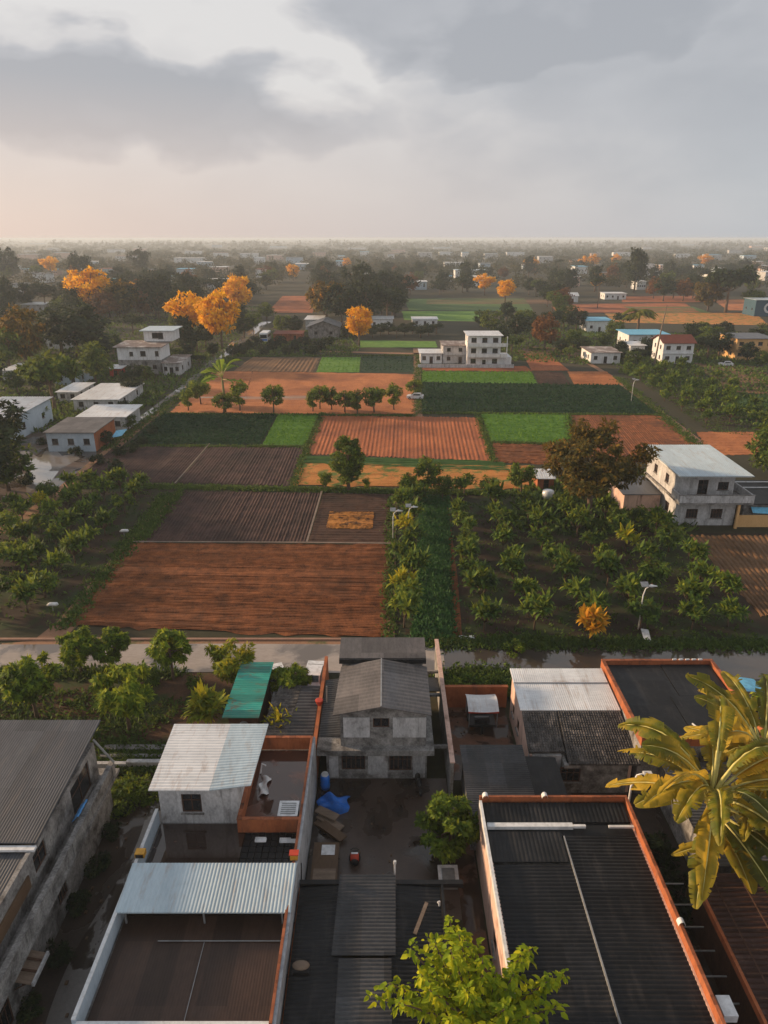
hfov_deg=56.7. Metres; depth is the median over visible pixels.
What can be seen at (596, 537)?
orchard bush
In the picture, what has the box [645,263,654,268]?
distant house
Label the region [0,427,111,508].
wet mud
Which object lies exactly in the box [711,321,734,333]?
broad tree
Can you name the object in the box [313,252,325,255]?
distant house
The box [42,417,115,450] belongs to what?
grey roofed store
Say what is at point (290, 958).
gutter channel
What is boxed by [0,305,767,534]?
rough grass
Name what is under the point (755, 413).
orchard bush
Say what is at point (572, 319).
broad tree
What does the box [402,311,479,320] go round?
distant field
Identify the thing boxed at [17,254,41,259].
distant house
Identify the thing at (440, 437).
ploughed field
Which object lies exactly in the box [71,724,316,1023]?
flat roofed house
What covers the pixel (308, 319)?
long white shed
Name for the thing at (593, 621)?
orchard bush
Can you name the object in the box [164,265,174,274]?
broad tree
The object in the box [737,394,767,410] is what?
distant field
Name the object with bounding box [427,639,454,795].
yard partition
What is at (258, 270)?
distant house
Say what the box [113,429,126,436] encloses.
cyan sheet
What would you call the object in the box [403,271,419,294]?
russet tree
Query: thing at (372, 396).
round tree
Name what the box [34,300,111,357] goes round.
broad tree
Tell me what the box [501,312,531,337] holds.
broad tree
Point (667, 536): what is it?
orchard bush
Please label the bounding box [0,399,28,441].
broad tree
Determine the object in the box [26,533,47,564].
orchard bush
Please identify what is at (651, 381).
orchard bush
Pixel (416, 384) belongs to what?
round tree
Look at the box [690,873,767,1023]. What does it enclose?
rust roofed shed
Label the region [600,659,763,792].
building
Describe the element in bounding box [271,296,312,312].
distant field
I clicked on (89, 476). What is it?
orchard bush
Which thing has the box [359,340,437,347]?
distant field
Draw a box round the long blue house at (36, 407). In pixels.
[0,396,52,439]
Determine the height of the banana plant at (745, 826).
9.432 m
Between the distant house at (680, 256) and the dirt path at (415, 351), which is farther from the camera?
the distant house at (680, 256)
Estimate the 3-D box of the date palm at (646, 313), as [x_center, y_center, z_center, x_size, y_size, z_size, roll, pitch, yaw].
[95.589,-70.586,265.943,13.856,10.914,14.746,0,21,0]
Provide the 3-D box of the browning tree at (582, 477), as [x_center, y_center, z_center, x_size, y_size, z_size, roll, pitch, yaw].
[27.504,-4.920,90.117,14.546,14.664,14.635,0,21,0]
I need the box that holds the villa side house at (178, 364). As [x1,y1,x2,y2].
[160,354,191,374]
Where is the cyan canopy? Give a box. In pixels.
[738,677,760,714]
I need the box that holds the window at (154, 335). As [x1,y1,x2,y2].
[152,333,158,338]
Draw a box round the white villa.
[113,326,181,373]
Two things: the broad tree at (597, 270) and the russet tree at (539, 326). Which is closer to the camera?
the russet tree at (539, 326)
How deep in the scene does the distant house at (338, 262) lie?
934.67 m
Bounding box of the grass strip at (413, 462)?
[298,455,508,469]
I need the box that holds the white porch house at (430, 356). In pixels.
[418,349,443,363]
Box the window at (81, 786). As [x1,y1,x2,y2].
[70,762,94,819]
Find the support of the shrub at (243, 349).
on the ground at (272, 294)
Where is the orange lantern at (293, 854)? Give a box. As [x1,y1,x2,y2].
[289,850,298,859]
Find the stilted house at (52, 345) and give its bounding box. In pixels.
[45,340,72,348]
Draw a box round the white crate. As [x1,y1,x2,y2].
[437,865,458,889]
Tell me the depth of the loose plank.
35.81 m
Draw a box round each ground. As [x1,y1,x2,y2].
[0,240,767,1007]
[16,799,159,1023]
[306,778,461,920]
[452,807,491,975]
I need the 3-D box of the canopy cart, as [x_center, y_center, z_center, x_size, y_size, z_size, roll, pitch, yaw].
[7.450,15.354,54.295,2.300,2.318,2.498,0,21,0]
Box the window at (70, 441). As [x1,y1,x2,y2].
[67,439,74,445]
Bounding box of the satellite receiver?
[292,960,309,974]
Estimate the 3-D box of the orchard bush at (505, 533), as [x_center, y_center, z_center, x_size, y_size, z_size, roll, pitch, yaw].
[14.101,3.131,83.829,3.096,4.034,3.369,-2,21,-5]
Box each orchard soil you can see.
[0,484,157,629]
[395,488,767,646]
[634,366,765,431]
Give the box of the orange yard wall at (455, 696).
[445,685,507,707]
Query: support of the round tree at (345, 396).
on the ploughed field at (295, 384)
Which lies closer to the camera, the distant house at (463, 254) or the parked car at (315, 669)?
the parked car at (315, 669)
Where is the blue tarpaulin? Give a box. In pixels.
[317,792,349,813]
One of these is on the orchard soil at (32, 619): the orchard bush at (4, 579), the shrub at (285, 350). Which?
the orchard bush at (4, 579)
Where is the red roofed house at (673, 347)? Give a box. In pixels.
[651,334,697,363]
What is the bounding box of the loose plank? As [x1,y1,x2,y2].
[413,902,427,934]
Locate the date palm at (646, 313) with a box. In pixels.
[621,308,658,328]
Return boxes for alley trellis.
[665,883,739,1004]
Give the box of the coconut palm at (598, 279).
[593,277,607,307]
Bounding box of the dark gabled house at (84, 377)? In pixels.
[55,361,92,384]
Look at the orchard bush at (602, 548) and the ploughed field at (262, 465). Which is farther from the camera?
the ploughed field at (262, 465)
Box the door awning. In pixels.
[14,950,49,990]
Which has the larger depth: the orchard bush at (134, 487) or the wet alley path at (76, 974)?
the orchard bush at (134, 487)
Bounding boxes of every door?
[0,997,16,1023]
[543,480,548,488]
[696,480,708,494]
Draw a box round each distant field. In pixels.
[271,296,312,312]
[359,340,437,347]
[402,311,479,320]
[406,299,532,310]
[426,300,551,303]
[505,347,580,355]
[573,303,697,312]
[577,327,625,335]
[605,313,766,324]
[622,296,699,301]
[625,307,709,312]
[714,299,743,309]
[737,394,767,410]
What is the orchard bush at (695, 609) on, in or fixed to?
on the orchard soil at (759, 625)
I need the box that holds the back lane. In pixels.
[631,804,733,1023]
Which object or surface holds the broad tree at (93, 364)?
on the ground at (272, 294)
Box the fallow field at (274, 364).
[235,357,319,371]
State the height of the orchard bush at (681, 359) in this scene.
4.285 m
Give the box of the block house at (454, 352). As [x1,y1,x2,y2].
[440,341,465,363]
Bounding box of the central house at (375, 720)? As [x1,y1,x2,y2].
[317,637,433,777]
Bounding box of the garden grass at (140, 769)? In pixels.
[0,687,190,776]
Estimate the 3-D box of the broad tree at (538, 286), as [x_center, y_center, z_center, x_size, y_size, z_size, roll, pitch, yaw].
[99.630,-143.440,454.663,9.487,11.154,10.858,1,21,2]
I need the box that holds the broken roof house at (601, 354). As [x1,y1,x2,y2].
[580,346,622,363]
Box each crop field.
[130,414,276,444]
[262,415,317,444]
[316,357,360,371]
[360,356,414,371]
[421,371,537,383]
[421,383,655,413]
[481,414,572,441]
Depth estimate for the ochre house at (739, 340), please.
218.32 m
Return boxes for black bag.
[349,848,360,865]
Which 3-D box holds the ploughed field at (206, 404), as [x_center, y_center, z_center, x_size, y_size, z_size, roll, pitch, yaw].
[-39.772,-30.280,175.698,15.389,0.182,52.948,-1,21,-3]
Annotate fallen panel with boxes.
[641,629,650,641]
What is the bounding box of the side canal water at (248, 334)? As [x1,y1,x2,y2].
[137,322,269,423]
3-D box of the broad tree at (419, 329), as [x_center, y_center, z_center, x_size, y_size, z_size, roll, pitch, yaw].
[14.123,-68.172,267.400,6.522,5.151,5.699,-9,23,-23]
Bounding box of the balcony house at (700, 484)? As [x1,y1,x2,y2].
[608,445,767,528]
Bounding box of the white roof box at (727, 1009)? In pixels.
[715,995,738,1022]
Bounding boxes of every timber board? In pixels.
[314,805,339,821]
[314,820,334,839]
[316,815,343,829]
[318,820,346,841]
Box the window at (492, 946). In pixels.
[491,933,495,960]
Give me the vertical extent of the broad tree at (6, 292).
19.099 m
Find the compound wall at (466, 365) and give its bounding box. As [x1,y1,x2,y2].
[418,364,513,367]
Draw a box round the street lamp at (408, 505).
[406,504,417,520]
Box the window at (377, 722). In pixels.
[371,718,390,729]
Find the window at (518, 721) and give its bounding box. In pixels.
[515,721,518,735]
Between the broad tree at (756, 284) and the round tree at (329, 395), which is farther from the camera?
the broad tree at (756, 284)
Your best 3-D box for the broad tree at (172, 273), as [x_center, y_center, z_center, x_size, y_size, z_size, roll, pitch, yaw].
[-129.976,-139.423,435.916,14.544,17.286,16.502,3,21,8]
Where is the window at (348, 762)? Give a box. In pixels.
[340,756,366,771]
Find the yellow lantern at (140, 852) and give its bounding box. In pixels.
[134,848,146,857]
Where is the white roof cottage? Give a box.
[2,363,21,379]
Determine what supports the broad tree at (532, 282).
on the ground at (272, 294)
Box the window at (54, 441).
[52,439,58,445]
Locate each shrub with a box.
[15,471,35,485]
[34,437,46,444]
[67,445,82,454]
[89,453,106,463]
[107,458,123,470]
[112,444,127,455]
[126,441,140,452]
[134,434,148,443]
[234,343,248,354]
[241,339,255,349]
[249,336,263,345]
[256,343,270,354]
[266,340,281,349]
[273,336,287,345]
[281,345,292,354]
[288,339,301,350]
[297,335,311,345]
[304,343,318,353]
[312,339,326,350]
[321,336,335,344]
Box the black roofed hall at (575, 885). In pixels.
[476,795,725,1023]
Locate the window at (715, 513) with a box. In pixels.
[709,509,722,518]
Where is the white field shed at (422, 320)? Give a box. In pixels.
[411,316,438,325]
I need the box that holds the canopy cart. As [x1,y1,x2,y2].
[465,694,498,733]
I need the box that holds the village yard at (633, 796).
[567,679,761,803]
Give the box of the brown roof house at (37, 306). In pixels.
[20,302,49,311]
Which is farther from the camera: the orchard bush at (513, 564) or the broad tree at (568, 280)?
the broad tree at (568, 280)
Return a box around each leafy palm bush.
[180,678,233,723]
[260,701,297,731]
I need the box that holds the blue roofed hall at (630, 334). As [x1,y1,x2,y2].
[615,329,668,344]
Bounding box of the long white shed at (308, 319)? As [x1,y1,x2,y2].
[304,315,325,329]
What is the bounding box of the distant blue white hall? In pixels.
[453,269,486,277]
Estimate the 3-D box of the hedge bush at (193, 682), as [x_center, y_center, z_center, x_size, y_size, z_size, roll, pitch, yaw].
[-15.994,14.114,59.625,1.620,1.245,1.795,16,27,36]
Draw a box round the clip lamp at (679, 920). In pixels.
[676,917,685,925]
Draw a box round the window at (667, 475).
[664,473,668,483]
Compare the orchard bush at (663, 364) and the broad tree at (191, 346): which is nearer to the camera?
the orchard bush at (663, 364)
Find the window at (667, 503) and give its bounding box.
[664,501,668,510]
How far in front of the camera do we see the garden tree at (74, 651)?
59.45 m
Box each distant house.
[13,282,32,290]
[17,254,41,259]
[32,273,54,282]
[46,248,61,250]
[51,269,62,274]
[53,253,73,257]
[99,268,112,272]
[106,249,125,251]
[115,256,136,260]
[174,258,206,262]
[176,268,196,274]
[185,251,201,253]
[197,261,213,266]
[207,278,230,288]
[211,266,228,272]
[213,252,228,257]
[240,253,258,257]
[254,257,264,263]
[256,268,265,276]
[266,255,283,259]
[270,246,286,247]
[286,257,302,262]
[295,263,307,269]
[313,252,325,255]
[336,260,342,265]
[360,251,368,255]
[392,249,405,252]
[409,280,427,289]
[417,252,431,257]
[433,247,450,248]
[439,252,452,254]
[461,252,468,256]
[478,263,490,268]
[483,253,497,259]
[506,252,524,255]
[537,256,553,262]
[571,266,587,273]
[612,252,630,255]
[630,280,645,289]
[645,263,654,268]
[674,254,689,257]
[702,254,721,259]
[727,250,741,252]
[740,255,756,260]
[757,271,767,280]
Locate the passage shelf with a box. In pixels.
[428,677,439,691]
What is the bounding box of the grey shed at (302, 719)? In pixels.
[264,685,319,735]
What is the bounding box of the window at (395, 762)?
[388,756,412,772]
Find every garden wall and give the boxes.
[97,759,159,767]
[314,656,328,779]
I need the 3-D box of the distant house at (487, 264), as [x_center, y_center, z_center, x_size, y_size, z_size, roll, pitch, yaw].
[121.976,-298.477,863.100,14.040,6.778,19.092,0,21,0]
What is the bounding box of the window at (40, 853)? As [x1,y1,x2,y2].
[33,840,49,877]
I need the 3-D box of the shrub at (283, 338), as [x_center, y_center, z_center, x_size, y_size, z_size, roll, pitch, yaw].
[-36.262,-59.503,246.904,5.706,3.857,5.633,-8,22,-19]
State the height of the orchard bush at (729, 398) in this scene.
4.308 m
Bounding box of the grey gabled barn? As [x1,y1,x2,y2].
[306,317,341,338]
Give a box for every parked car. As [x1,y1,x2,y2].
[270,662,283,694]
[304,660,323,686]
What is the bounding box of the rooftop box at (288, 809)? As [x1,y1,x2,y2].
[277,801,299,816]
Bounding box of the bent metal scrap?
[258,763,270,796]
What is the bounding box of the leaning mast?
[653,306,666,363]
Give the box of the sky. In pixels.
[0,0,767,239]
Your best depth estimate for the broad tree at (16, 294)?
350.43 m
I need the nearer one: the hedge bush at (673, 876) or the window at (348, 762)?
the hedge bush at (673, 876)
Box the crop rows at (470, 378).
[422,370,535,382]
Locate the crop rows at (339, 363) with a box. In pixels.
[318,356,359,370]
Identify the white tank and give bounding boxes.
[542,489,553,500]
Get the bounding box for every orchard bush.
[0,491,23,512]
[0,508,22,530]
[0,537,23,562]
[0,569,26,592]
[1,519,38,541]
[3,542,37,576]
[6,572,41,612]
[7,494,34,520]
[24,567,59,597]
[26,490,46,510]
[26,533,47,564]
[29,513,52,534]
[34,479,59,497]
[36,494,62,521]
[41,517,66,547]
[41,548,72,580]
[47,507,83,529]
[56,469,78,485]
[56,483,77,508]
[58,529,87,563]
[66,477,86,499]
[70,496,97,522]
[75,522,100,548]
[77,468,98,491]
[82,490,103,513]
[87,506,114,535]
[88,472,114,500]
[94,506,119,524]
[102,466,131,492]
[107,491,135,512]
[123,477,144,500]
[131,470,149,492]
[385,564,419,590]
[386,589,422,627]
[389,536,413,559]
[390,483,415,512]
[392,511,414,529]
[395,573,424,603]
[398,515,428,544]
[398,543,433,578]
[399,496,426,518]
[410,480,429,501]
[448,493,469,523]
[451,472,478,492]
[451,537,479,560]
[452,511,477,533]
[454,552,488,577]
[456,526,478,541]
[459,564,499,599]
[470,593,502,630]
[478,474,500,488]
[482,478,509,504]
[484,497,507,524]
[490,505,522,529]
[490,521,517,551]
[496,550,527,584]
[499,543,525,561]
[510,575,542,604]
[514,487,537,503]
[514,586,556,630]
[518,498,542,522]
[526,502,558,527]
[527,524,553,550]
[541,540,572,568]
[550,489,576,504]
[551,544,583,582]
[557,495,575,522]
[560,575,591,607]
[564,502,593,536]
[576,588,611,612]
[576,603,610,639]
[579,528,609,552]
[591,549,624,586]
[592,542,617,567]
[593,489,619,517]
[606,507,629,535]
[608,570,642,607]
[615,520,641,552]
[623,361,634,370]
[623,590,663,628]
[630,504,650,522]
[631,538,666,560]
[634,364,647,379]
[636,553,673,585]
[638,360,649,368]
[645,504,677,534]
[647,372,659,379]
[647,376,658,387]
[650,364,665,374]
[654,517,688,551]
[655,359,670,370]
[659,389,671,400]
[662,382,675,391]
[663,374,677,390]
[667,371,681,385]
[675,355,686,362]
[675,571,712,600]
[677,362,686,369]
[677,367,686,375]
[677,396,690,410]
[677,594,710,629]
[678,538,712,560]
[679,386,695,399]
[683,381,697,388]
[685,376,698,387]
[687,559,714,581]
[693,398,709,416]
[700,395,715,408]
[701,407,713,423]
[703,377,717,385]
[704,383,719,393]
[705,388,720,398]
[707,565,747,599]
[710,368,725,378]
[714,594,752,626]
[719,392,738,403]
[721,402,743,421]
[723,402,743,416]
[726,377,740,386]
[727,390,741,403]
[743,402,763,412]
[747,394,762,404]
[747,409,767,421]
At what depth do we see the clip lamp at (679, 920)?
33.72 m
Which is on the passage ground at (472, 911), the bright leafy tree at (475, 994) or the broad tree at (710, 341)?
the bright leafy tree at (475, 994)
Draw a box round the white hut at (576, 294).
[568,292,578,301]
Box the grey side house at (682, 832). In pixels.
[660,762,767,872]
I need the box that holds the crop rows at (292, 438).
[264,413,317,443]
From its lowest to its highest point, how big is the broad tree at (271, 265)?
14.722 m
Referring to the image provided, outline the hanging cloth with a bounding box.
[72,799,87,821]
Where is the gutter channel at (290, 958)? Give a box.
[281,888,299,1023]
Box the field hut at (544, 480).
[534,469,555,489]
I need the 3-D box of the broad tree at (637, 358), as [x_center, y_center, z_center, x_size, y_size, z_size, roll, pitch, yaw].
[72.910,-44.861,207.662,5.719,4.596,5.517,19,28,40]
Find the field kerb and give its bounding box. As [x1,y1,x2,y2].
[0,638,430,640]
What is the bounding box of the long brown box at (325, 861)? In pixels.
[310,842,338,879]
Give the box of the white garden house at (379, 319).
[371,316,393,327]
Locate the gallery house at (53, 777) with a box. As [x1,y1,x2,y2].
[0,720,119,1023]
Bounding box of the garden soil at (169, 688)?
[0,672,296,774]
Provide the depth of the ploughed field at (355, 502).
95.57 m
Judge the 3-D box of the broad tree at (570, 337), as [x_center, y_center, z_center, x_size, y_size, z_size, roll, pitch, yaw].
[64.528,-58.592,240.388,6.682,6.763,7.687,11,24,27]
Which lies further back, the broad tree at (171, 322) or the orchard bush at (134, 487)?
the broad tree at (171, 322)
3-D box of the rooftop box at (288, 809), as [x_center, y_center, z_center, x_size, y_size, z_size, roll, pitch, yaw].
[-5.580,17.697,41.700,1.160,0.898,1.190,0,21,0]
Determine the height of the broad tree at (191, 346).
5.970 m
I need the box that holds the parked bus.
[259,330,270,341]
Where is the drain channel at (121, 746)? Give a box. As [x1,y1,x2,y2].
[99,744,165,758]
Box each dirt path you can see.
[0,392,184,532]
[2,641,340,643]
[37,494,173,642]
[133,541,390,543]
[175,443,209,482]
[191,396,306,398]
[306,491,321,541]
[321,351,417,353]
[385,502,397,636]
[412,348,422,497]
[447,506,461,635]
[574,356,704,444]
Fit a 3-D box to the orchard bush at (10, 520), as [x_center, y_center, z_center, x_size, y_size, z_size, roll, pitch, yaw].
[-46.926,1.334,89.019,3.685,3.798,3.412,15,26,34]
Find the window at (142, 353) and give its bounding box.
[140,351,145,356]
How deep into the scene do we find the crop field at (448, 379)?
190.49 m
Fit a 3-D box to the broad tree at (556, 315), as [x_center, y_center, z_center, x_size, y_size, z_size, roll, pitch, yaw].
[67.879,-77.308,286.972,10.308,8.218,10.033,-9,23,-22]
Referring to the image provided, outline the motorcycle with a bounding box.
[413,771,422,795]
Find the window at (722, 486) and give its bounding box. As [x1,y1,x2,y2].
[716,482,728,490]
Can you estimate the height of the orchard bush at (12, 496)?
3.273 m
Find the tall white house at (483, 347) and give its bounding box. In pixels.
[464,331,511,363]
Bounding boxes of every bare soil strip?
[293,463,534,489]
[422,366,530,370]
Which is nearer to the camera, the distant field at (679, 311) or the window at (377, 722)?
the window at (377, 722)
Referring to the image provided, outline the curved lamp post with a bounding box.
[628,771,651,801]
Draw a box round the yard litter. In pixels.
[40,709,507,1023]
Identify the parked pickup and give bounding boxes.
[406,392,423,399]
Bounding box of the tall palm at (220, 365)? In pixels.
[200,359,246,411]
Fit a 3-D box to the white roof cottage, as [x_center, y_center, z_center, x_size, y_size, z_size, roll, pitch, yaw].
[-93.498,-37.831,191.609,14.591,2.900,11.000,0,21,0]
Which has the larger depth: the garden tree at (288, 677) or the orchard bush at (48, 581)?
the orchard bush at (48, 581)
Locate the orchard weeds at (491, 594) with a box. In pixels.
[0,371,767,645]
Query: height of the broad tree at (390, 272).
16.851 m
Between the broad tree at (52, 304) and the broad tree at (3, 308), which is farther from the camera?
the broad tree at (52, 304)
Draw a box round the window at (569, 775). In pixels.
[560,767,580,783]
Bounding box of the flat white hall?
[70,383,144,410]
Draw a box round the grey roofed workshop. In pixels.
[283,860,462,1023]
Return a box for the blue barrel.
[320,771,329,790]
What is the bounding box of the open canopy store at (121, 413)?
[76,404,142,430]
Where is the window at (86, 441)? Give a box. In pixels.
[83,439,90,445]
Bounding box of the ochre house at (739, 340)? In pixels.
[717,333,767,359]
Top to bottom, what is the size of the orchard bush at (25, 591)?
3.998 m
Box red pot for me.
[315,698,322,705]
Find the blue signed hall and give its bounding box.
[742,297,767,315]
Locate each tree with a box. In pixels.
[0,246,19,272]
[0,275,13,287]
[0,276,17,308]
[0,302,45,361]
[0,306,18,324]
[0,326,23,366]
[0,363,7,381]
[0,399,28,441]
[0,429,25,481]
[0,439,37,490]
[0,650,63,718]
[1,288,20,304]
[1,369,25,392]
[13,281,34,302]
[13,349,84,408]
[25,333,47,352]
[25,380,51,390]
[26,282,56,302]
[29,264,42,272]
[31,307,85,353]
[33,261,43,268]
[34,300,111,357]
[37,256,58,272]
[47,300,60,309]
[51,290,61,299]
[52,297,82,305]
[53,625,99,672]
[55,281,68,296]
[55,303,78,312]
[59,287,83,307]
[62,251,91,275]
[62,265,112,314]
[66,265,79,280]
[74,341,114,382]
[84,290,120,319]
[87,626,131,666]
[87,662,156,731]
[95,337,112,353]
[97,278,138,317]
[100,334,122,353]
[100,430,112,445]
[104,282,140,314]
[107,272,131,284]
[109,264,129,277]
[115,370,132,382]
[116,314,144,333]
[118,400,128,403]
[120,377,142,386]
[121,414,137,428]
[124,364,143,378]
[125,246,151,268]
[132,278,147,297]
[134,273,171,316]
[134,295,153,318]
[139,287,166,318]
[140,365,153,379]
[144,627,192,679]
[150,267,170,275]
[161,270,180,283]
[162,287,192,307]
[162,290,211,327]
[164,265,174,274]
[164,283,191,296]
[167,313,175,325]
[170,347,183,355]
[171,271,199,287]
[172,313,195,344]
[174,273,202,289]
[178,338,196,352]
[179,349,194,361]
[180,388,193,410]
[181,268,197,276]
[181,284,208,309]
[182,330,208,351]
[188,380,211,403]
[192,287,240,348]
[192,355,205,365]
[194,324,219,346]
[197,277,215,293]
[204,637,256,686]
[205,343,219,356]
[206,269,215,277]
[206,275,228,299]
[211,392,234,412]
[220,274,252,304]
[226,345,240,356]
[228,379,248,410]
[232,264,247,276]
[232,315,256,337]
[233,303,247,317]
[241,280,255,302]
[245,313,262,330]
[256,302,276,319]
[258,271,268,286]
[260,274,271,289]
[260,384,284,411]
[261,265,276,274]
[266,262,278,271]
[266,267,277,279]
[269,666,280,691]
[272,662,312,690]
[273,315,291,329]
[281,315,303,329]
[286,263,299,280]
[304,280,344,316]
[305,263,315,271]
[305,389,319,410]
[309,266,324,280]
[309,269,323,280]
[310,385,328,408]
[312,277,342,287]
[316,270,338,285]
[316,472,332,487]
[317,257,334,271]
[320,282,363,326]
[324,386,336,409]
[328,435,365,490]
[332,390,352,411]
[340,259,377,287]
[340,325,352,335]
[342,258,350,264]
[344,304,372,345]
[347,277,385,318]
[350,389,365,412]
[362,386,385,411]
[362,477,370,489]
[364,915,569,1023]
[367,325,378,337]
[369,268,391,289]
[372,287,407,315]
[376,323,387,335]
[377,270,394,281]
[381,287,405,319]
[382,322,394,333]
[383,270,413,291]
[385,382,403,409]
[389,326,404,337]
[395,286,408,301]
[397,471,418,491]
[398,323,412,335]
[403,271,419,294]
[405,379,423,392]
[409,321,417,333]
[413,324,429,337]
[413,454,443,487]
[414,260,427,275]
[414,271,424,279]
[414,790,479,864]
[422,322,435,335]
[427,259,437,271]
[430,277,446,293]
[430,322,443,333]
[430,474,454,497]
[435,270,451,291]
[455,276,469,292]
[457,260,477,276]
[460,271,473,290]
[472,309,489,326]
[473,274,496,294]
[480,309,504,330]
[485,266,493,275]
[488,323,510,342]
[496,278,516,301]
[498,266,509,276]
[499,301,516,321]
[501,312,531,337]
[501,334,524,351]
[506,462,537,491]
[514,309,535,317]
[523,255,536,276]
[523,277,533,294]
[524,312,550,336]
[530,279,547,295]
[530,312,561,349]
[533,279,547,296]
[537,290,548,306]
[541,310,565,329]
[541,417,662,524]
[542,282,565,306]
[546,289,564,311]
[547,267,563,283]
[551,292,568,309]
[552,287,574,304]
[552,338,569,352]
[555,267,571,288]
[556,304,576,326]
[562,268,581,291]
[565,306,588,329]
[565,328,584,347]
[571,336,593,349]
[578,256,590,263]
[587,265,604,291]
[588,253,600,264]
[597,331,613,345]
[605,263,619,278]
[605,319,623,335]
[611,253,621,261]
[613,312,633,326]
[614,340,627,349]
[617,262,630,277]
[617,348,629,360]
[623,350,642,363]
[624,247,648,292]
[631,348,652,356]
[639,336,652,349]
[645,276,660,298]
[646,265,661,277]
[653,275,676,300]
[657,273,673,287]
[662,260,677,272]
[664,270,675,281]
[670,279,680,298]
[675,278,692,300]
[680,263,693,273]
[682,320,706,336]
[684,274,704,298]
[689,267,710,275]
[693,275,728,310]
[694,335,707,352]
[695,335,726,357]
[698,254,713,264]
[699,321,711,334]
[699,326,724,348]
[703,265,758,312]
[705,330,734,356]
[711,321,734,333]
[737,258,750,267]
[738,341,760,360]
[740,288,766,299]
[743,273,760,289]
[743,326,767,334]
[744,410,767,471]
[745,263,759,268]
[753,350,767,365]
[756,323,767,333]
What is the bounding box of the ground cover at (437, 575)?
[405,493,461,643]
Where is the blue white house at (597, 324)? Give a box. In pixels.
[579,317,613,331]
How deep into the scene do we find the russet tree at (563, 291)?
357.65 m
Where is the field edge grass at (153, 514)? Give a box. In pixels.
[46,354,707,636]
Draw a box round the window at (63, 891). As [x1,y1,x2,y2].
[58,881,70,910]
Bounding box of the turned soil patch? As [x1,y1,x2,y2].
[326,511,373,528]
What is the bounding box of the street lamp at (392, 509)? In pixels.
[390,508,402,537]
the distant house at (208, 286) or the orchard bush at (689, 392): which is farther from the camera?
the distant house at (208, 286)
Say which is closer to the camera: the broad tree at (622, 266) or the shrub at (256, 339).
the shrub at (256, 339)
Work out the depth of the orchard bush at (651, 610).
66.67 m
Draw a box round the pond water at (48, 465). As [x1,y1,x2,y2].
[18,450,79,492]
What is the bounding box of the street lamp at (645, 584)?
[638,582,657,629]
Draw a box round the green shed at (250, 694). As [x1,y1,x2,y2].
[222,662,273,723]
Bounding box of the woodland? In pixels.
[0,238,767,300]
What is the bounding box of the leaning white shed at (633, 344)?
[625,341,646,355]
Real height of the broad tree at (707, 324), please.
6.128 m
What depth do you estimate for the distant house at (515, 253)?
1494.48 m
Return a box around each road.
[0,644,489,672]
[443,646,767,678]
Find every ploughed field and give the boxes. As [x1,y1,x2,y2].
[69,542,389,637]
[78,445,204,482]
[142,490,319,542]
[171,371,251,413]
[176,445,302,485]
[241,371,414,414]
[308,415,492,460]
[308,493,391,543]
[492,442,559,464]
[524,354,568,370]
[534,371,569,384]
[567,371,621,384]
[569,414,695,459]
[690,534,767,616]
[694,362,767,393]
[697,432,759,454]
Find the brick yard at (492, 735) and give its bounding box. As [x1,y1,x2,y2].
[448,707,513,780]
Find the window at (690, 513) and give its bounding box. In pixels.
[684,509,697,518]
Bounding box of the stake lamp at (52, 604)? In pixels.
[47,602,58,610]
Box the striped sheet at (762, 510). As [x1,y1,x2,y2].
[751,507,767,513]
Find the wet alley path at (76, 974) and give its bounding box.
[46,804,160,1023]
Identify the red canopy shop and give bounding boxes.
[109,364,126,376]
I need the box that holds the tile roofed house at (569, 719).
[509,668,640,792]
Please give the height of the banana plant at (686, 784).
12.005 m
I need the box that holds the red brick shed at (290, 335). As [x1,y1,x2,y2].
[273,330,304,340]
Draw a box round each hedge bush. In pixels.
[15,989,45,1023]
[43,937,76,969]
[66,888,91,919]
[83,850,111,879]
[101,821,122,842]
[110,795,138,819]
[111,771,149,800]
[111,779,129,801]
[112,803,129,818]
[127,773,158,807]
[143,672,161,686]
[185,672,203,689]
[444,673,468,684]
[459,673,490,684]
[477,673,504,684]
[494,670,511,699]
[502,637,525,658]
[643,831,680,869]
[659,865,692,916]
[659,869,668,886]
[669,891,693,925]
[750,678,761,710]
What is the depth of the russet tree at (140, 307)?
327.67 m
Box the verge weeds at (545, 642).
[0,630,767,684]
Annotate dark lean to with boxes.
[460,745,567,849]
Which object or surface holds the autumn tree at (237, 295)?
on the ground at (272, 294)
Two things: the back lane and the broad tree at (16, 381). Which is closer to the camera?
the back lane
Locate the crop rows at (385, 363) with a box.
[360,355,412,370]
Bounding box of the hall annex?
[55,382,95,401]
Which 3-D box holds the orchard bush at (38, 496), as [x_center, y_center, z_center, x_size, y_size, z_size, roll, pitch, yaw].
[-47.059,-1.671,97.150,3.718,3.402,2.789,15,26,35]
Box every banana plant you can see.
[605,692,767,913]
[671,767,767,872]
[680,671,767,799]
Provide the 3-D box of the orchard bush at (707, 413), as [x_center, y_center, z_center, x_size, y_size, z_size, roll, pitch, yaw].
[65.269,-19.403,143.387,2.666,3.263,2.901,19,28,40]
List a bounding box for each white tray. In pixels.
[255,837,266,841]
[279,838,295,842]
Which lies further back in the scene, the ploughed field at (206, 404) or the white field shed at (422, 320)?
the white field shed at (422, 320)

